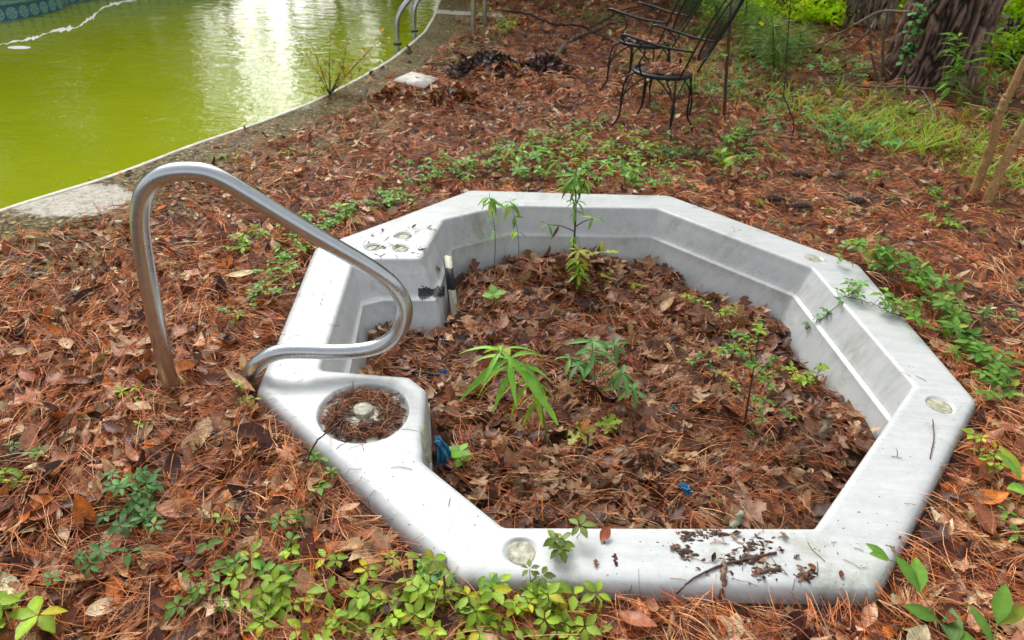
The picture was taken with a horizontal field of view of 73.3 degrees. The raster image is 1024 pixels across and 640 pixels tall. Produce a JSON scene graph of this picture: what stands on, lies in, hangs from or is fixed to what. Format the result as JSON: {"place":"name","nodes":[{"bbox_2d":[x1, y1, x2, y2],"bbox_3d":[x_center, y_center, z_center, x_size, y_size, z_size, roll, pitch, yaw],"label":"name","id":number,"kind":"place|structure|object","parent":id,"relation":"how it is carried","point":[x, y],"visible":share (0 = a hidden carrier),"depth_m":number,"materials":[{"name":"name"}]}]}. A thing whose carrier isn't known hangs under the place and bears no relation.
{"place":"outdoors","nodes":[
{"label":"outdoors","id":0,"kind":"place"},
{"bbox_2d":[0,0,438,208],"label":"water","id":1,"kind":"structure","parent":0,"point":[92,122],"depth_m":6.25,"materials":[{"name":"green liquid"}]},
{"bbox_2d":[0,0,134,48],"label":"pollen scum","id":2,"kind":"object","parent":1,"relation":"on","point":[68,28],"visible":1,"depth_m":7.41,"materials":[{"name":"white"}]},
{"bbox_2d":[0,0,1023,639],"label":"ground","id":3,"kind":"structure","parent":0,"point":[952,468],"depth_m":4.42,"materials":[{"name":"brown plant"}]},
{"bbox_2d":[0,448,28,469],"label":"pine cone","id":4,"kind":"object","parent":3,"relation":"on","point":[12,455],"visible":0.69,"depth_m":2.07,"materials":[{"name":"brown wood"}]},
{"bbox_2d":[0,467,30,489],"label":"creeper","id":5,"kind":"object","parent":3,"relation":"on","point":[16,471],"visible":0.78,"depth_m":2.01,"materials":[{"name":"green plant"}]},
{"bbox_2d":[0,590,67,639],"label":"creeper","id":6,"kind":"object","parent":3,"relation":"on","point":[46,621],"visible":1,"depth_m":1.65,"materials":[{"name":"green plant"}]},
{"bbox_2d":[0,0,87,21],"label":"tiled pool wall","id":7,"kind":"structure","parent":3,"relation":"on","point":[14,9],"depth_m":7.87,"materials":[{"name":"blue tile"}]},
{"bbox_2d":[41,465,166,589],"bbox_3d":[-1.066,0.547,1.897,0.256,0.124,0.419,3,33,0],"label":"shrub","id":8,"kind":"object","parent":3,"relation":"on","point":[116,487],"visible":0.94,"depth_m":1.92,"materials":[{"name":"green plant"}]},
{"bbox_2d":[0,0,440,211],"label":"pool edge","id":9,"kind":"object","parent":3,"relation":"on","point":[190,145],"visible":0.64,"depth_m":4.56,"materials":[{"name":"paint"}]},
{"bbox_2d":[163,538,288,620],"bbox_3d":[-0.720,0.678,1.781,0.296,0.094,0.234,3,33,0],"label":"creeper","id":10,"kind":"object","parent":3,"relation":"on","point":[186,600],"visible":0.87,"depth_m":1.76,"materials":[{"name":"green plant"}]},
{"bbox_2d":[211,513,263,577],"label":"creeper","id":11,"kind":"object","parent":3,"relation":"on","point":[256,564],"visible":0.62,"depth_m":1.85,"materials":[{"name":"green plant"}]},
{"bbox_2d":[215,267,278,324],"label":"creeper","id":12,"kind":"object","parent":3,"relation":"on","point":[252,294],"visible":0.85,"depth_m":2.84,"materials":[{"name":"green plant"}]},
{"bbox_2d":[0,0,504,318],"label":"pool coping","id":13,"kind":"object","parent":3,"relation":"on","point":[41,214],"visible":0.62,"depth_m":4.38,"materials":[{"name":"grey concrete"}]},
{"bbox_2d":[291,29,392,98],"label":"twiggy shrub","id":14,"kind":"object","parent":13,"relation":"on","point":[326,63],"visible":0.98,"depth_m":5.54,"materials":[{"name":"green plant"}]},
{"bbox_2d":[393,0,487,52],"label":"pool ladder","id":15,"kind":"object","parent":13,"relation":"on","point":[397,43],"visible":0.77,"depth_m":7.56,"materials":[{"name":"silver metal"}]},
{"bbox_2d":[219,223,288,252],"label":"creeper","id":16,"kind":"object","parent":3,"relation":"on","point":[245,239],"visible":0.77,"depth_m":3.33,"materials":[{"name":"green plant"}]},
{"bbox_2d":[129,162,412,399],"bbox_3d":[-0.776,-0.071,2.275,0.886,0.941,0.055,-2,34,-8],"label":"hand rail","id":17,"kind":"object","parent":3,"relation":"on","point":[150,183],"visible":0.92,"depth_m":2.19,"materials":[{"name":"silver metal"}]},
{"bbox_2d":[247,211,326,302],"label":"creeper","id":18,"kind":"object","parent":3,"relation":"on","point":[283,254],"visible":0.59,"depth_m":3.12,"materials":[{"name":"green plant"}]},
{"bbox_2d":[263,509,313,582],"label":"creeper","id":19,"kind":"object","parent":3,"relation":"on","point":[282,566],"visible":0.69,"depth_m":1.83,"materials":[{"name":"green plant"}]},
{"bbox_2d":[267,447,339,530],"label":"creeper","id":20,"kind":"object","parent":3,"relation":"on","point":[320,490],"visible":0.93,"depth_m":2.00,"materials":[{"name":"green plant"}]},
{"bbox_2d":[292,178,420,235],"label":"creeper","id":21,"kind":"object","parent":3,"relation":"on","point":[347,211],"visible":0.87,"depth_m":3.70,"materials":[{"name":"green plant"}]},
{"bbox_2d":[394,72,437,88],"bbox_3d":[-0.823,-2.095,6.002,0.415,0.015,0.319,22,38,27],"label":"square tile","id":22,"kind":"object","parent":3,"relation":"on","point":[412,79],"visible":1,"depth_m":5.97,"materials":[{"name":"white stone"}]},
{"bbox_2d":[222,544,612,639],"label":"creeper","id":23,"kind":"object","parent":3,"relation":"on","point":[542,601],"visible":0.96,"depth_m":1.71,"materials":[{"name":"green plant"}]},
{"bbox_2d":[357,81,491,115],"bbox_3d":[-0.688,-1.813,5.536,1.090,0.240,0.541,3,33,0],"label":"leaf pile","id":24,"kind":"object","parent":3,"relation":"on","point":[450,91],"visible":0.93,"depth_m":5.49,"materials":[{"name":"brown plant"}]},
{"bbox_2d":[346,559,530,604],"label":"creeper","id":25,"kind":"object","parent":3,"relation":"on","point":[434,578],"visible":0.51,"depth_m":1.77,"materials":[{"name":"green plant"}]},
{"bbox_2d":[377,137,543,194],"bbox_3d":[-0.328,-0.990,4.325,1.153,0.107,0.657,-15,37,-26],"label":"creeper","id":26,"kind":"object","parent":3,"relation":"on","point":[489,162],"visible":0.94,"depth_m":4.29,"materials":[{"name":"green plant"}]},
{"bbox_2d":[438,49,589,84],"bbox_3d":[0.026,-2.401,6.464,1.680,0.280,0.879,-3,34,-9],"label":"leaf pile","id":27,"kind":"object","parent":3,"relation":"on","point":[479,59],"visible":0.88,"depth_m":6.33,"materials":[{"name":"black plant"}]},
{"bbox_2d":[501,10,613,41],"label":"fallen branch","id":28,"kind":"object","parent":3,"relation":"on","point":[554,24],"visible":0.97,"depth_m":7.61,"materials":[{"name":"brown wood"}]},
{"bbox_2d":[519,514,596,602],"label":"creeper","id":29,"kind":"object","parent":3,"relation":"on","point":[561,546],"visible":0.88,"depth_m":1.81,"materials":[{"name":"green plant"}]},
{"bbox_2d":[490,109,628,153],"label":"creeper","id":30,"kind":"object","parent":3,"relation":"on","point":[566,127],"visible":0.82,"depth_m":4.92,"materials":[{"name":"green plant"}]},
{"bbox_2d":[503,121,693,178],"bbox_3d":[0.606,-1.138,4.531,1.327,0.211,0.845,3,33,0],"label":"creeper","id":31,"kind":"object","parent":3,"relation":"on","point":[585,137],"visible":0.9,"depth_m":4.56,"materials":[{"name":"green plant"}]},
{"bbox_2d":[502,142,697,194],"bbox_3d":[0.511,-0.941,4.212,1.158,0.224,0.564,3,33,0],"label":"creeper","id":32,"kind":"object","parent":3,"relation":"on","point":[629,173],"visible":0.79,"depth_m":4.15,"materials":[{"name":"green plant"}]},
{"bbox_2d":[554,9,645,59],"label":"fallen branch","id":33,"kind":"object","parent":3,"relation":"on","point":[562,47],"visible":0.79,"depth_m":7.76,"materials":[{"name":"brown wood"}]},
{"bbox_2d":[549,3,652,32],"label":"undergrowth","id":34,"kind":"object","parent":3,"relation":"on","point":[591,12],"visible":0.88,"depth_m":8.82,"materials":[{"name":"green plant"}]},
{"bbox_2d":[257,191,974,605],"bbox_3d":[0.372,0.142,2.979,2.685,0.482,2.672,3,33,0],"label":"hot tub","id":35,"kind":"object","parent":3,"relation":"on","point":[869,353],"visible":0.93,"depth_m":2.48,"materials":[{"name":"plastic"}]},
{"bbox_2d":[316,383,408,443],"bbox_3d":[-0.493,0.308,2.289,0.324,0.068,0.334,3,33,0],"label":"filter debris","id":36,"kind":"object","parent":35,"relation":"on","point":[381,427],"visible":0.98,"depth_m":2.27,"materials":[{"name":"brown plant"}]},
{"bbox_2d":[434,435,450,470],"bbox_3d":[-0.235,0.466,2.349,0.061,0.124,0.085,-3,34,-10],"label":"blue rope","id":37,"kind":"object","parent":35,"relation":"hanging from","point":[443,450],"visible":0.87,"depth_m":2.33,"materials":[{"name":"fabric"}]},
{"bbox_2d":[260,206,935,594],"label":"stray needles","id":38,"kind":"object","parent":35,"relation":"on","point":[684,552],"visible":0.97,"depth_m":1.90,"materials":[{"name":"brown plant"}]},
{"bbox_2d":[301,230,910,583],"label":"soil crumbs","id":39,"kind":"object","parent":35,"relation":"on","point":[764,570],"visible":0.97,"depth_m":1.87,"materials":[{"name":"brown soil"}]},
{"bbox_2d":[359,244,880,528],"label":"leaf litter","id":40,"kind":"object","parent":35,"relation":"in","point":[812,428],"visible":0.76,"depth_m":2.66,"materials":[{"name":"brown plant"}]},
{"bbox_2d":[449,443,471,466],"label":"seedling","id":41,"kind":"object","parent":40,"relation":"on","point":[458,453],"visible":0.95,"depth_m":2.30,"materials":[{"name":"green plant"}]},
{"bbox_2d":[477,195,505,274],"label":"seedling","id":42,"kind":"object","parent":40,"relation":"on","point":[493,202],"visible":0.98,"depth_m":3.39,"materials":[{"name":"green plant"}]},
{"bbox_2d":[459,344,558,446],"bbox_3d":[0.003,0.272,2.312,0.354,0.442,0.256,11,34,12],"label":"willow leaved herb","id":43,"kind":"object","parent":40,"relation":"on","point":[531,380],"visible":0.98,"depth_m":2.20,"materials":[{"name":"green plant"}]},
{"bbox_2d":[502,199,525,260],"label":"seedling","id":44,"kind":"object","parent":40,"relation":"on","point":[507,212],"visible":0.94,"depth_m":3.50,"materials":[{"name":"green plant"}]},
{"bbox_2d":[539,160,617,264],"bbox_3d":[0.325,-0.514,3.478,0.375,0.579,0.203,3,33,0],"label":"sapling","id":45,"kind":"object","parent":40,"relation":"on","point":[575,183],"visible":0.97,"depth_m":3.37,"materials":[{"name":"green plant"}]},
{"bbox_2d":[563,418,594,446],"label":"seedling","id":46,"kind":"object","parent":40,"relation":"on","point":[582,428],"visible":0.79,"depth_m":2.46,"materials":[{"name":"green plant"}]},
{"bbox_2d":[565,243,595,290],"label":"seedling","id":47,"kind":"object","parent":40,"relation":"on","point":[577,259],"visible":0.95,"depth_m":3.48,"materials":[{"name":"green plant"}]},
{"bbox_2d":[555,336,648,408],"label":"branching herb","id":48,"kind":"object","parent":40,"relation":"on","point":[587,368],"visible":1,"depth_m":2.61,"materials":[{"name":"green plant"}]},
{"bbox_2d":[594,414,621,433],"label":"seedling","id":49,"kind":"object","parent":40,"relation":"on","point":[606,421],"visible":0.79,"depth_m":2.54,"materials":[{"name":"green plant"}]},
{"bbox_2d":[680,293,738,319],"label":"seedling","id":50,"kind":"object","parent":40,"relation":"on","point":[722,312],"visible":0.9,"depth_m":3.34,"materials":[{"name":"green plant"}]},
{"bbox_2d":[685,341,748,368],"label":"creeper","id":51,"kind":"object","parent":40,"relation":"on","point":[726,344],"visible":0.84,"depth_m":3.01,"materials":[{"name":"green plant"}]},
{"bbox_2d":[720,465,751,493],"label":"fallen leaf","id":52,"kind":"object","parent":40,"relation":"on","point":[747,489],"visible":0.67,"depth_m":2.33,"materials":[{"name":"brown plant"}]},
{"bbox_2d":[729,494,766,528],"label":"fallen leaf","id":53,"kind":"object","parent":40,"relation":"on","point":[754,510],"visible":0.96,"depth_m":2.15,"materials":[{"name":"brown plant"}]},
{"bbox_2d":[711,317,797,426],"bbox_3d":[0.872,0.218,2.457,0.337,0.444,0.344,18,36,21],"label":"bushy seedling","id":54,"kind":"object","parent":40,"relation":"on","point":[753,361],"visible":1,"depth_m":2.40,"materials":[{"name":"green plant"}]},
{"bbox_2d":[789,363,829,389],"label":"seedling","id":55,"kind":"object","parent":40,"relation":"on","point":[804,380],"visible":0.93,"depth_m":2.87,"materials":[{"name":"green plant"}]},
{"bbox_2d":[818,414,833,440],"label":"fallen leaf","id":56,"kind":"object","parent":40,"relation":"on","point":[829,420],"visible":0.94,"depth_m":2.56,"materials":[{"name":"beige plant"}]},
{"bbox_2d":[368,224,901,583],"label":"leaf fragments","id":57,"kind":"object","parent":35,"relation":"on","point":[805,576],"visible":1,"depth_m":1.85,"materials":[{"name":"brown plant"}]},
{"bbox_2d":[676,551,776,594],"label":"twig","id":58,"kind":"object","parent":35,"relation":"on","point":[729,562],"visible":1,"depth_m":1.83,"materials":[{"name":"brown wood"}]},
{"bbox_2d":[834,278,930,327],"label":"creeper","id":59,"kind":"object","parent":35,"relation":"on","point":[911,313],"visible":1,"depth_m":2.94,"materials":[{"name":"green plant"}]},
{"bbox_2d":[597,0,702,104],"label":"patio chair","id":60,"kind":"object","parent":3,"relation":"on","point":[623,40],"visible":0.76,"depth_m":5.66,"materials":[{"name":"black metal"}]},
{"bbox_2d":[607,0,743,144],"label":"patio chair","id":61,"kind":"object","parent":3,"relation":"on","point":[638,69],"visible":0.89,"depth_m":4.84,"materials":[{"name":"black metal"}]},
{"bbox_2d":[643,59,694,75],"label":"seat litter","id":62,"kind":"object","parent":61,"relation":"on","point":[656,66],"visible":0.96,"depth_m":4.95,"materials":[{"name":"brown plant"}]},
{"bbox_2d":[659,21,751,43],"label":"undergrowth","id":63,"kind":"object","parent":3,"relation":"on","point":[702,29],"visible":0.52,"depth_m":8.22,"materials":[{"name":"green plant"}]},
{"bbox_2d":[649,63,764,125],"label":"undergrowth","id":64,"kind":"object","parent":3,"relation":"on","point":[713,88],"visible":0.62,"depth_m":5.90,"materials":[{"name":"green plant"}]},
{"bbox_2d":[640,124,780,168],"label":"creeper","id":65,"kind":"object","parent":3,"relation":"on","point":[668,155],"visible":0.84,"depth_m":4.82,"materials":[{"name":"green plant"}]},
{"bbox_2d":[712,146,738,178],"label":"broad weed","id":66,"kind":"object","parent":3,"relation":"on","point":[724,158],"visible":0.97,"depth_m":4.44,"materials":[{"name":"green plant"}]},
{"bbox_2d":[697,1,778,119],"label":"sapling","id":67,"kind":"object","parent":3,"relation":"on","point":[726,68],"visible":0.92,"depth_m":5.37,"materials":[{"name":"brown wood"}]},
{"bbox_2d":[694,106,786,177],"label":"undergrowth","id":68,"kind":"object","parent":3,"relation":"on","point":[729,140],"visible":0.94,"depth_m":4.88,"materials":[{"name":"green plant"}]},
{"bbox_2d":[669,0,823,77],"bbox_3d":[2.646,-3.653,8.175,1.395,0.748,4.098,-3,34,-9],"label":"young pine","id":69,"kind":"object","parent":3,"relation":"on","point":[773,40],"visible":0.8,"depth_m":7.40,"materials":[{"name":"green plant"}]},
{"bbox_2d":[612,18,881,109],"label":"grass","id":70,"kind":"structure","parent":3,"relation":"on","point":[732,52],"depth_m":6.90,"materials":[{"name":"green plant"}]},
{"bbox_2d":[697,0,800,29],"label":"shrub","id":71,"kind":"object","parent":3,"relation":"on","point":[783,4],"visible":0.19,"depth_m":8.80,"materials":[{"name":"green plant"}]},
{"bbox_2d":[716,52,813,101],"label":"undergrowth","id":72,"kind":"object","parent":3,"relation":"on","point":[743,81],"visible":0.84,"depth_m":6.42,"materials":[{"name":"green plant"}]},
{"bbox_2d":[771,0,794,142],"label":"sapling","id":73,"kind":"object","parent":3,"relation":"on","point":[792,119],"visible":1,"depth_m":5.00,"materials":[{"name":"brown wood"}]},
{"bbox_2d":[715,45,857,69],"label":"undergrowth","id":74,"kind":"object","parent":3,"relation":"on","point":[807,62],"visible":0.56,"depth_m":7.21,"materials":[{"name":"green plant"}]},
{"bbox_2d":[733,0,847,30],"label":"shrub","id":75,"kind":"object","parent":3,"relation":"on","point":[810,7],"visible":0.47,"depth_m":8.42,"materials":[{"name":"green plant"}]},
{"bbox_2d":[740,71,870,134],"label":"creeper","id":76,"kind":"object","parent":3,"relation":"on","point":[798,92],"visible":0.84,"depth_m":5.97,"materials":[{"name":"green plant"}]},
{"bbox_2d":[612,45,1022,223],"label":"ground cover","id":77,"kind":"object","parent":3,"relation":"on","point":[761,202],"visible":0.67,"depth_m":4.76,"materials":[{"name":"green plant"}]},
{"bbox_2d":[798,54,881,82],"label":"undergrowth","id":78,"kind":"object","parent":3,"relation":"on","point":[865,68],"visible":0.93,"depth_m":6.74,"materials":[{"name":"green plant"}]},
{"bbox_2d":[807,107,878,166],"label":"creeper","id":79,"kind":"object","parent":3,"relation":"on","point":[833,141],"visible":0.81,"depth_m":5.09,"materials":[{"name":"green plant"}]},
{"bbox_2d":[773,100,917,157],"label":"undergrowth","id":80,"kind":"object","parent":3,"relation":"on","point":[894,143],"visible":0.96,"depth_m":5.20,"materials":[{"name":"green plant"}]},
{"bbox_2d":[785,9,912,47],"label":"fallen branch","id":81,"kind":"object","parent":3,"relation":"on","point":[875,12],"visible":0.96,"depth_m":5.87,"materials":[{"name":"brown wood"}]},
{"bbox_2d":[798,0,906,24],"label":"shrub","id":82,"kind":"object","parent":3,"relation":"on","point":[843,10],"visible":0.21,"depth_m":8.40,"materials":[{"name":"green plant"}]},
{"bbox_2d":[831,0,898,29],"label":"pine tree","id":83,"kind":"object","parent":3,"relation":"on","point":[851,13],"visible":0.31,"depth_m":8.32,"materials":[{"name":"brown plant"}]},
{"bbox_2d":[870,0,890,80],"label":"sapling","id":84,"kind":"object","parent":3,"relation":"on","point":[883,47],"visible":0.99,"depth_m":6.38,"materials":[{"name":"brown wood"}]},
{"bbox_2d":[754,73,1023,200],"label":"grass","id":85,"kind":"structure","parent":3,"relation":"on","point":[924,125],"depth_m":5.47,"materials":[{"name":"green plant"}]},
{"bbox_2d":[865,543,929,578],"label":"broad weed","id":86,"kind":"object","parent":3,"relation":"on","point":[878,552],"visible":0.42,"depth_m":1.83,"materials":[{"name":"green plant"}]},
{"bbox_2d":[834,234,993,327],"bbox_3d":[1.873,-0.207,3.206,0.391,0.226,0.713,-22,41,-33],"label":"creeper","id":87,"kind":"object","parent":3,"relation":"on","point":[882,252],"visible":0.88,"depth_m":3.23,"materials":[{"name":"green plant"}]},
{"bbox_2d":[894,554,963,639],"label":"broad weed","id":88,"kind":"object","parent":3,"relation":"on","point":[915,573],"visible":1,"depth_m":1.74,"materials":[{"name":"green plant"}]},
{"bbox_2d":[877,0,1006,95],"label":"pine tree","id":89,"kind":"object","parent":3,"relation":"on","point":[971,21],"visible":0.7,"depth_m":6.24,"materials":[{"name":"brown plant"}]},
{"bbox_2d":[896,0,933,88],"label":"ivy","id":90,"kind":"object","parent":89,"relation":"attached to","point":[913,32],"visible":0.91,"depth_m":6.26,"materials":[{"name":"green plant"}]},
{"bbox_2d":[875,85,1013,115],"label":"fallen branch","id":91,"kind":"object","parent":3,"relation":"on","point":[942,90],"visible":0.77,"depth_m":6.18,"materials":[{"name":"brown wood"}]},
{"bbox_2d":[920,212,987,233],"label":"creeper","id":92,"kind":"object","parent":3,"relation":"on","point":[946,221],"visible":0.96,"depth_m":3.94,"materials":[{"name":"green plant"}]},
{"bbox_2d":[933,32,977,101],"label":"tall weed","id":93,"kind":"object","parent":3,"relation":"on","point":[957,64],"visible":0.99,"depth_m":5.98,"materials":[{"name":"green plant"}]},
{"bbox_2d":[896,266,1023,308],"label":"stick","id":94,"kind":"object","parent":3,"relation":"on","point":[989,295],"visible":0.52,"depth_m":3.29,"materials":[{"name":"brown wood"}]},
{"bbox_2d":[922,288,1023,399],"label":"creeper","id":95,"kind":"object","parent":3,"relation":"on","point":[995,368],"visible":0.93,"depth_m":2.75,"materials":[{"name":"green plant"}]},
{"bbox_2d":[961,428,1008,475],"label":"creeper","id":96,"kind":"object","parent":3,"relation":"on","point":[969,431],"visible":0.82,"depth_m":2.27,"materials":[{"name":"green plant"}]},
{"bbox_2d":[963,27,1017,104],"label":"tall weed","id":97,"kind":"object","parent":3,"relation":"on","point":[986,71],"visible":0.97,"depth_m":5.93,"materials":[{"name":"green plant"}]},
{"bbox_2d":[960,584,1023,639],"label":"broad weed","id":98,"kind":"object","parent":3,"relation":"on","point":[1005,610],"visible":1,"depth_m":1.69,"materials":[{"name":"green plant"}]},
{"bbox_2d":[963,55,1023,198],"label":"sapling","id":99,"kind":"object","parent":3,"relation":"on","point":[988,154],"visible":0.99,"depth_m":4.19,"materials":[{"name":"brown wood"}]},
{"bbox_2d":[981,120,1023,206],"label":"sapling","id":100,"kind":"object","parent":3,"relation":"on","point":[1003,167],"visible":0.93,"depth_m":4.24,"materials":[{"name":"brown wood"}]},
{"bbox_2d":[983,0,1023,67],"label":"shrub","id":101,"kind":"object","parent":3,"relation":"on","point":[1012,9],"visible":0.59,"depth_m":7.26,"materials":[{"name":"green plant"}]},
{"bbox_2d":[986,26,1023,89],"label":"tall weed","id":102,"kind":"object","parent":3,"relation":"on","point":[1008,71],"visible":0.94,"depth_m":6.29,"materials":[{"name":"green plant"}]},
{"bbox_2d":[996,446,1023,494],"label":"broad weed","id":103,"kind":"object","parent":3,"relation":"on","point":[1010,460],"visible":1,"depth_m":2.11,"materials":[{"name":"green plant"}]},
{"bbox_2d":[997,505,1023,547],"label":"creeper","id":104,"kind":"object","parent":3,"relation":"on","point":[1015,527],"visible":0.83,"depth_m":2.02,"materials":[{"name":"green plant"}]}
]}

